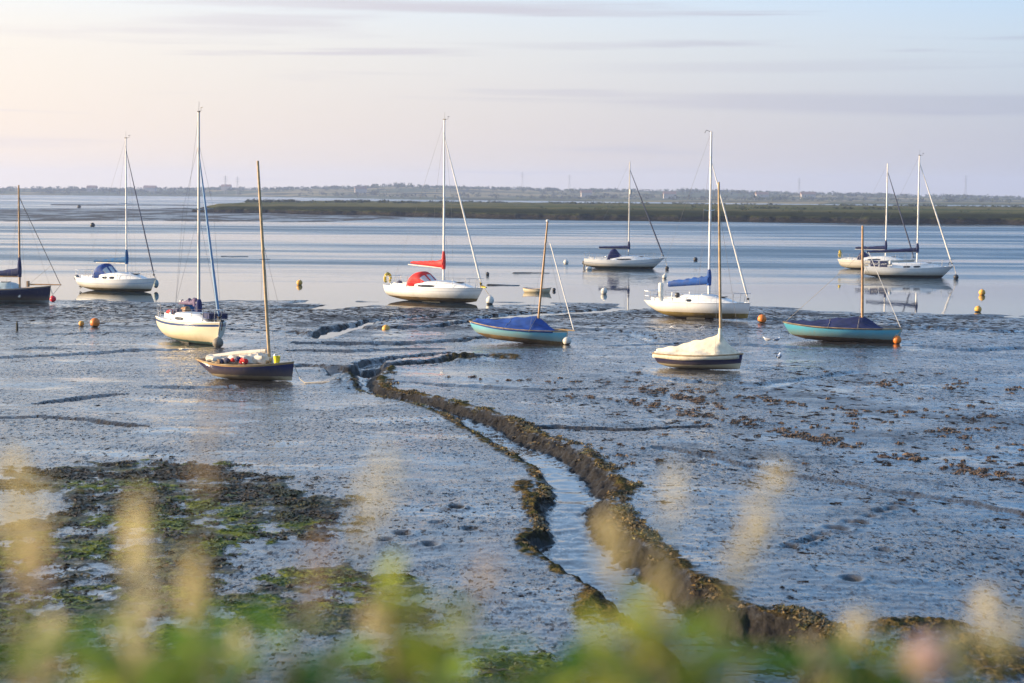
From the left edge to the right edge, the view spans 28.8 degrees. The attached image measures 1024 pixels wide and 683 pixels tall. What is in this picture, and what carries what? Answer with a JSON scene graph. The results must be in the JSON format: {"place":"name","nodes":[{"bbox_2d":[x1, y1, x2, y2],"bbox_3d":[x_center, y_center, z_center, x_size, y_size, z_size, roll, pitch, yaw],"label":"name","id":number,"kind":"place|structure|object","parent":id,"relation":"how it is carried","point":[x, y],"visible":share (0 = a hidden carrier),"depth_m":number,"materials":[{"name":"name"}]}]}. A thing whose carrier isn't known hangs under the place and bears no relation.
{"place":"outdoors","nodes":[
{"label":"outdoors","id":0,"kind":"place"},
{"bbox_2d":[36,610,68,682],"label":"wild grass","id":1,"kind":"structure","parent":0,"point":[47,676],"depth_m":1.32,"materials":[{"name":"beige plant"}]},
{"bbox_2d":[120,487,151,669],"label":"wild grass","id":2,"kind":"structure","parent":0,"point":[132,550],"depth_m":1.26,"materials":[{"name":"beige plant"}]},
{"bbox_2d":[111,541,168,682],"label":"wild grass","id":3,"kind":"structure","parent":0,"point":[149,595],"depth_m":1.22,"materials":[{"name":"beige plant"}]},
{"bbox_2d":[192,384,218,682],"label":"wild grass","id":4,"kind":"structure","parent":0,"point":[195,474],"depth_m":1.21,"materials":[{"name":"beige plant"}]},
{"bbox_2d":[0,204,416,221],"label":"mud bank","id":5,"kind":"structure","parent":0,"point":[99,214],"depth_m":500.83,"materials":[{"name":"grey soil"}]},
{"bbox_2d":[287,528,334,682],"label":"wild grass","id":6,"kind":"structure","parent":0,"point":[299,621],"depth_m":1.21,"materials":[{"name":"beige plant"}]},
{"bbox_2d":[328,445,401,682],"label":"wild grass","id":7,"kind":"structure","parent":0,"point":[362,533],"depth_m":1.21,"materials":[{"name":"beige plant"}]},
{"bbox_2d":[359,596,383,682],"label":"wild grass","id":8,"kind":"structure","parent":0,"point":[372,614],"depth_m":1.37,"materials":[{"name":"beige plant"}]},
{"bbox_2d":[442,543,503,682],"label":"wild grass","id":9,"kind":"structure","parent":0,"point":[478,585],"depth_m":1.21,"materials":[{"name":"beige plant"}]},
{"bbox_2d":[487,284,519,285],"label":"mud bank","id":10,"kind":"structure","parent":0,"point":[503,285],"depth_m":142.27,"materials":[{"name":"grey soil"}]},
{"bbox_2d":[0,299,1023,682],"bbox_3d":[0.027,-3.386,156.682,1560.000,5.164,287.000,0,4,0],"label":"mudflat","id":11,"kind":"structure","parent":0,"point":[908,551],"depth_m":45.22,"materials":[{"name":"grey soil"}]},
{"bbox_2d":[0,185,60,302],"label":"sailing yacht","id":12,"kind":"object","parent":11,"relation":"on","point":[11,292],"visible":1,"depth_m":115.36,"materials":[{"name":"blue wood"}]},
{"bbox_2d":[50,288,55,301],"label":"mooring buoy","id":13,"kind":"object","parent":12,"relation":"hanging from","point":[52,298],"visible":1,"depth_m":114.72,"materials":[{"name":"red plastic"}]},
{"bbox_2d":[90,316,99,326],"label":"mooring buoy","id":14,"kind":"object","parent":11,"relation":"on","point":[94,322],"visible":1,"depth_m":93.29,"materials":[{"name":"orange plastic"}]},
{"bbox_2d":[155,107,227,344],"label":"sailing yacht","id":15,"kind":"object","parent":11,"relation":"on","point":[190,321],"visible":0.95,"depth_m":82.93,"materials":[{"name":"paint"}]},
{"bbox_2d":[213,324,222,347],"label":"mooring buoy","id":16,"kind":"object","parent":15,"relation":"hanging from","point":[217,342],"visible":1,"depth_m":80.64,"materials":[{"name":"grey plastic"}]},
{"bbox_2d":[196,161,293,380],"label":"sailing dinghy","id":17,"kind":"object","parent":11,"relation":"on","point":[258,364],"visible":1,"depth_m":65.94,"materials":[{"name":"brown wood"}]},
{"bbox_2d":[273,353,280,362],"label":"bucket","id":18,"kind":"object","parent":17,"relation":"on","point":[276,359],"visible":1,"depth_m":65.70,"materials":[{"name":"yellow plastic"}]},
{"bbox_2d":[294,365,329,382],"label":"mooring rope","id":19,"kind":"object","parent":17,"relation":"attached to","point":[308,382],"visible":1,"depth_m":64.90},
{"bbox_2d":[0,461,575,681],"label":"green algae","id":20,"kind":"object","parent":11,"relation":"on","point":[218,620],"visible":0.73,"depth_m":31.25,"materials":[{"name":"green plant"}]},
{"bbox_2d":[0,455,599,678],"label":"seaweed","id":21,"kind":"object","parent":11,"relation":"on","point":[249,494],"visible":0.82,"depth_m":38.08,"materials":[{"name":"plant"}]},
{"bbox_2d":[382,323,389,329],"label":"mooring buoy","id":22,"kind":"object","parent":11,"relation":"on","point":[385,327],"visible":0.57,"depth_m":93.96,"materials":[{"name":"yellow plastic"}]},
{"bbox_2d":[383,116,486,302],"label":"sailing yacht","id":23,"kind":"object","parent":11,"relation":"on","point":[424,286],"visible":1,"depth_m":119.93,"materials":[{"name":"paint"}]},
{"bbox_2d":[384,272,391,282],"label":"lifebuoy","id":24,"kind":"object","parent":23,"relation":"attached to","point":[386,274],"visible":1,"depth_m":122.08,"materials":[{"name":"yellow plastic"}]},
{"bbox_2d":[484,288,493,303],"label":"mooring buoy","id":25,"kind":"object","parent":11,"relation":"on","point":[489,299],"visible":0.99,"depth_m":118.20,"materials":[{"name":"white plastic"}]},
{"bbox_2d":[469,219,574,344],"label":"sailing dinghy","id":26,"kind":"object","parent":11,"relation":"on","point":[534,329],"visible":0.98,"depth_m":84.90,"materials":[{"name":"blue fabric"}]},
{"bbox_2d":[563,332,570,344],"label":"mooring buoy","id":27,"kind":"object","parent":11,"relation":"on","point":[566,340],"visible":1,"depth_m":84.37,"materials":[{"name":"white plastic"}]},
{"bbox_2d":[345,371,889,651],"bbox_3d":[0.325,2.670,45.403,4.280,0.528,46.367,0,4,-10],"label":"bank weed","id":28,"kind":"object","parent":11,"relation":"on","point":[806,614],"visible":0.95,"depth_m":36.72,"materials":[{"name":"brown plant"}]},
{"bbox_2d":[644,130,750,318],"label":"sailing yacht","id":29,"kind":"object","parent":11,"relation":"on","point":[695,306],"visible":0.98,"depth_m":104.42,"materials":[{"name":"paint"}]},
{"bbox_2d":[652,182,742,368],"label":"sailing dinghy","id":30,"kind":"object","parent":11,"relation":"on","point":[717,351],"visible":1,"depth_m":72.40,"materials":[{"name":"white fabric"}]},
{"bbox_2d":[445,370,1023,481],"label":"weed clods","id":31,"kind":"object","parent":11,"relation":"on","point":[843,445],"visible":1,"depth_m":54.65,"materials":[{"name":"plant"}]},
{"bbox_2d":[758,313,766,322],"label":"mooring buoy","id":32,"kind":"object","parent":11,"relation":"on","point":[762,318],"visible":1,"depth_m":101.49,"materials":[{"name":"orange plastic"}]},
{"bbox_2d":[783,226,901,342],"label":"sailing dinghy","id":33,"kind":"object","parent":11,"relation":"on","point":[861,328],"visible":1,"depth_m":87.52,"materials":[{"name":"blue wood"}]},
{"bbox_2d":[893,330,901,343],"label":"mooring buoy","id":34,"kind":"object","parent":11,"relation":"on","point":[896,339],"visible":1,"depth_m":86.98,"materials":[{"name":"orange plastic"}]},
{"bbox_2d":[974,305,981,311],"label":"mooring buoy","id":35,"kind":"object","parent":11,"relation":"on","point":[978,308],"visible":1,"depth_m":114.07,"materials":[{"name":"yellow plastic"}]},
{"bbox_2d":[0,195,1023,338],"bbox_3d":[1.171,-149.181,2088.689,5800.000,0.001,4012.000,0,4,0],"label":"water","id":36,"kind":"structure","parent":0,"point":[338,265],"depth_m":200.34,"materials":[{"name":"blue liquid"}]},
{"bbox_2d":[74,135,155,291],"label":"sailing yacht","id":37,"kind":"object","parent":36,"relation":"on","point":[106,276],"visible":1,"depth_m":129.52,"materials":[{"name":"paint"}]},
{"bbox_2d":[153,276,158,287],"bbox_3d":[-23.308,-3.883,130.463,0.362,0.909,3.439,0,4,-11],"label":"mooring buoy","id":38,"kind":"object","parent":37,"relation":"hanging from","point":[156,284],"visible":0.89,"depth_m":131.86,"materials":[{"name":"white plastic"}]},
{"bbox_2d":[523,287,550,292],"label":"rowing boat","id":39,"kind":"object","parent":36,"relation":"on","point":[532,290],"visible":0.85,"depth_m":132.30,"materials":[{"name":"paint"}]},
{"bbox_2d":[601,287,606,293],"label":"mooring buoy","id":40,"kind":"object","parent":36,"relation":"on","point":[603,290],"visible":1,"depth_m":131.22,"materials":[{"name":"white plastic"}]},
{"bbox_2d":[582,162,663,268],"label":"sailing yacht","id":41,"kind":"object","parent":36,"relation":"on","point":[614,259],"visible":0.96,"depth_m":175.83,"materials":[{"name":"paint"}]},
{"bbox_2d":[838,163,915,268],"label":"sailing yacht","id":42,"kind":"object","parent":36,"relation":"on","point":[845,262],"visible":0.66,"depth_m":178.36,"materials":[{"name":"paint"}]},
{"bbox_2d":[864,153,953,277],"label":"sailing yacht","id":43,"kind":"object","parent":36,"relation":"on","point":[909,269],"visible":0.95,"depth_m":161.15,"materials":[{"name":"paint"}]},
{"bbox_2d":[979,288,984,294],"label":"mooring buoy","id":44,"kind":"object","parent":36,"relation":"on","point":[981,291],"visible":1,"depth_m":133.84,"materials":[{"name":"yellow plastic"}]},
{"bbox_2d":[0,186,1023,205],"bbox_3d":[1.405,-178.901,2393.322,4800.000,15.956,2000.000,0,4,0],"label":"hills","id":45,"kind":"structure","parent":0,"point":[485,193],"depth_m":2259.27,"materials":[{"name":"green plant"}]},
{"bbox_2d":[86,185,97,191],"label":"house","id":46,"kind":"structure","parent":45,"relation":"on","point":[89,187],"depth_m":2489.30,"materials":[{"name":"white paint"}]},
{"bbox_2d":[143,185,156,191],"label":"house","id":47,"kind":"structure","parent":45,"relation":"on","point":[151,188],"depth_m":2549.09,"materials":[{"name":"white paint"}]},
{"bbox_2d":[221,184,231,190],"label":"house","id":48,"kind":"structure","parent":45,"relation":"on","point":[227,186],"depth_m":2509.43,"materials":[{"name":"white paint"}]},
{"bbox_2d":[354,186,366,192],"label":"house","id":49,"kind":"structure","parent":45,"relation":"on","point":[361,189],"depth_m":2290.07,"materials":[{"name":"white paint"}]},
{"bbox_2d":[0,182,1023,202],"bbox_3d":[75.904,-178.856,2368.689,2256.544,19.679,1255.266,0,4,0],"label":"woods","id":50,"kind":"object","parent":45,"relation":"on","point":[595,190],"visible":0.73,"depth_m":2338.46,"materials":[{"name":"green plant"}]},
{"bbox_2d":[580,190,591,196],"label":"house","id":51,"kind":"structure","parent":45,"relation":"on","point":[584,193],"depth_m":2190.12,"materials":[{"name":"white paint"}]},
{"bbox_2d":[663,191,675,198],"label":"house","id":52,"kind":"structure","parent":45,"relation":"on","point":[667,194],"depth_m":2140.35,"materials":[{"name":"white paint"}]},
{"bbox_2d":[755,192,768,197],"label":"house","id":53,"kind":"structure","parent":45,"relation":"on","point":[762,194],"depth_m":2190.31,"materials":[{"name":"white paint"}]},
{"bbox_2d":[800,192,815,198],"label":"house","id":54,"kind":"structure","parent":45,"relation":"on","point":[807,194],"depth_m":2240.13,"materials":[{"name":"white paint"}]},
{"bbox_2d":[0,0,1023,197],"label":"sky","id":55,"kind":"structure","parent":0,"point":[823,94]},
{"bbox_2d":[513,272,540,273],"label":"mud bank","id":56,"kind":"structure","parent":0,"point":[525,272],"depth_m":164.32,"materials":[{"name":"grey soil"}]},
{"bbox_2d":[191,200,1023,224],"bbox_3d":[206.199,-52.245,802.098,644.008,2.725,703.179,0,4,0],"label":"saltmarsh","id":57,"kind":"structure","parent":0,"point":[999,215],"depth_m":559.21,"materials":[{"name":"green plant"}]},
{"bbox_2d":[243,198,1023,213],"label":"marsh scrub","id":58,"kind":"object","parent":57,"relation":"on","point":[488,201],"visible":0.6,"depth_m":902.78,"materials":[{"name":"green plant"}]},
{"bbox_2d":[592,509,640,675],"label":"wild grass","id":59,"kind":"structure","parent":0,"point":[602,531],"depth_m":1.26,"materials":[{"name":"beige plant"}]},
{"bbox_2d":[639,554,677,676],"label":"wild grass","id":60,"kind":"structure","parent":0,"point":[655,586],"depth_m":1.32,"materials":[{"name":"beige plant"}]},
{"bbox_2d":[652,461,690,682],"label":"wild grass","id":61,"kind":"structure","parent":0,"point":[661,584],"depth_m":1.26,"materials":[{"name":"beige plant"}]},
{"bbox_2d":[709,453,790,682],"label":"wild grass","id":62,"kind":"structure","parent":0,"point":[752,535],"depth_m":1.31,"materials":[{"name":"beige plant"}]},
{"bbox_2d":[799,639,826,682],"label":"wild grass","id":63,"kind":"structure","parent":0,"point":[819,667],"depth_m":1.37,"materials":[{"name":"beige plant"}]},
{"bbox_2d":[844,605,876,671],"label":"wild grass","id":64,"kind":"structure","parent":0,"point":[858,637],"depth_m":1.37,"materials":[{"name":"beige plant"}]},
{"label":"seawall bank","id":65,"kind":"structure","parent":0,"visible":0},
{"bbox_2d":[0,448,53,682],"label":"wild grass","id":66,"kind":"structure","parent":65,"relation":"on","point":[15,460],"depth_m":1.16,"materials":[{"name":"beige plant"}]},
{"bbox_2d":[9,517,49,682],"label":"wild grass","id":67,"kind":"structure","parent":65,"relation":"on","point":[40,588],"depth_m":1.21,"materials":[{"name":"beige plant"}]},
{"bbox_2d":[0,609,168,682],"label":"leafy herb","id":68,"kind":"object","parent":65,"relation":"on","point":[62,642],"visible":0.65,"depth_m":1.32,"materials":[{"name":"green plant"}]},
{"bbox_2d":[0,634,185,682],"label":"leafy herb","id":69,"kind":"object","parent":65,"relation":"on","point":[119,658],"visible":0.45,"depth_m":1.32,"materials":[{"name":"green plant"}]},
{"bbox_2d":[67,637,214,682],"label":"leafy herb","id":70,"kind":"object","parent":65,"relation":"on","point":[94,664],"visible":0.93,"depth_m":1.22,"materials":[{"name":"green plant"}]},
{"bbox_2d":[92,611,257,682],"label":"leafy herb","id":71,"kind":"object","parent":65,"relation":"on","point":[185,633],"visible":0.8,"depth_m":1.28,"materials":[{"name":"green plant"}]},
{"bbox_2d":[177,545,209,645],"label":"wild grass","id":72,"kind":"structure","parent":65,"relation":"on","point":[189,596],"depth_m":1.31,"materials":[{"name":"beige plant"}]},
{"bbox_2d":[220,626,255,680],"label":"wild grass","id":73,"kind":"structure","parent":65,"relation":"on","point":[241,638],"depth_m":1.32,"materials":[{"name":"beige plant"}]},
{"bbox_2d":[106,601,380,682],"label":"leafy herb","id":74,"kind":"object","parent":65,"relation":"on","point":[260,615],"visible":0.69,"depth_m":1.31,"materials":[{"name":"green plant"}]},
{"bbox_2d":[268,646,367,682],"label":"leafy herb","id":75,"kind":"object","parent":65,"relation":"on","point":[303,674],"visible":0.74,"depth_m":1.33,"materials":[{"name":"green plant"}]},
{"bbox_2d":[321,642,503,682],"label":"leafy herb","id":76,"kind":"object","parent":65,"relation":"on","point":[379,675],"visible":0.55,"depth_m":1.33,"materials":[{"name":"green plant"}]},
{"bbox_2d":[370,553,479,682],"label":"leafy herb","id":77,"kind":"object","parent":65,"relation":"on","point":[417,649],"visible":0.97,"depth_m":1.31,"materials":[{"name":"green plant"}]},
{"bbox_2d":[418,640,593,682],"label":"leafy herb","id":78,"kind":"object","parent":65,"relation":"on","point":[461,668],"visible":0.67,"depth_m":1.35,"materials":[{"name":"green plant"}]},
{"bbox_2d":[550,640,734,682],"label":"leafy herb","id":79,"kind":"object","parent":65,"relation":"on","point":[575,654],"visible":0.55,"depth_m":1.34,"materials":[{"name":"green plant"}]},
{"bbox_2d":[525,588,767,682],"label":"leafy herb","id":80,"kind":"object","parent":65,"relation":"on","point":[686,670],"visible":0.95,"depth_m":1.27,"materials":[{"name":"green plant"}]},
{"bbox_2d":[590,628,780,682],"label":"leafy herb","id":81,"kind":"object","parent":65,"relation":"on","point":[694,638],"visible":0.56,"depth_m":1.32,"materials":[{"name":"green plant"}]},
{"bbox_2d":[698,528,763,666],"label":"wild grass","id":82,"kind":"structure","parent":65,"relation":"on","point":[758,558],"depth_m":1.36,"materials":[{"name":"beige plant"}]},
{"bbox_2d":[694,638,814,682],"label":"leafy herb","id":83,"kind":"object","parent":65,"relation":"on","point":[798,660],"visible":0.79,"depth_m":1.33,"materials":[{"name":"green plant"}]},
{"bbox_2d":[762,645,924,682],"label":"leafy herb","id":84,"kind":"object","parent":65,"relation":"on","point":[837,659],"visible":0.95,"depth_m":1.32,"materials":[{"name":"green plant"}]},
{"bbox_2d":[824,634,1013,682],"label":"leafy herb","id":85,"kind":"object","parent":65,"relation":"on","point":[880,653],"visible":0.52,"depth_m":1.37,"materials":[{"name":"green plant"}]},
{"bbox_2d":[902,634,959,682],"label":"wild flower","id":86,"kind":"object","parent":65,"relation":"on","point":[927,655],"visible":1,"depth_m":1.22,"materials":[{"name":"pink plant"}]},
{"bbox_2d":[944,622,976,682],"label":"wild grass","id":87,"kind":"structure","parent":65,"relation":"on","point":[966,658],"depth_m":1.37,"materials":[{"name":"beige plant"}]},
{"bbox_2d":[971,586,1006,682],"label":"wild grass","id":88,"kind":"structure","parent":65,"relation":"on","point":[992,634],"depth_m":1.32,"materials":[{"name":"beige plant"}]},
{"bbox_2d":[997,598,1023,682],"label":"wild grass","id":89,"kind":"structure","parent":65,"relation":"on","point":[1009,655],"depth_m":1.32,"materials":[{"name":"beige plant"}]}
]}

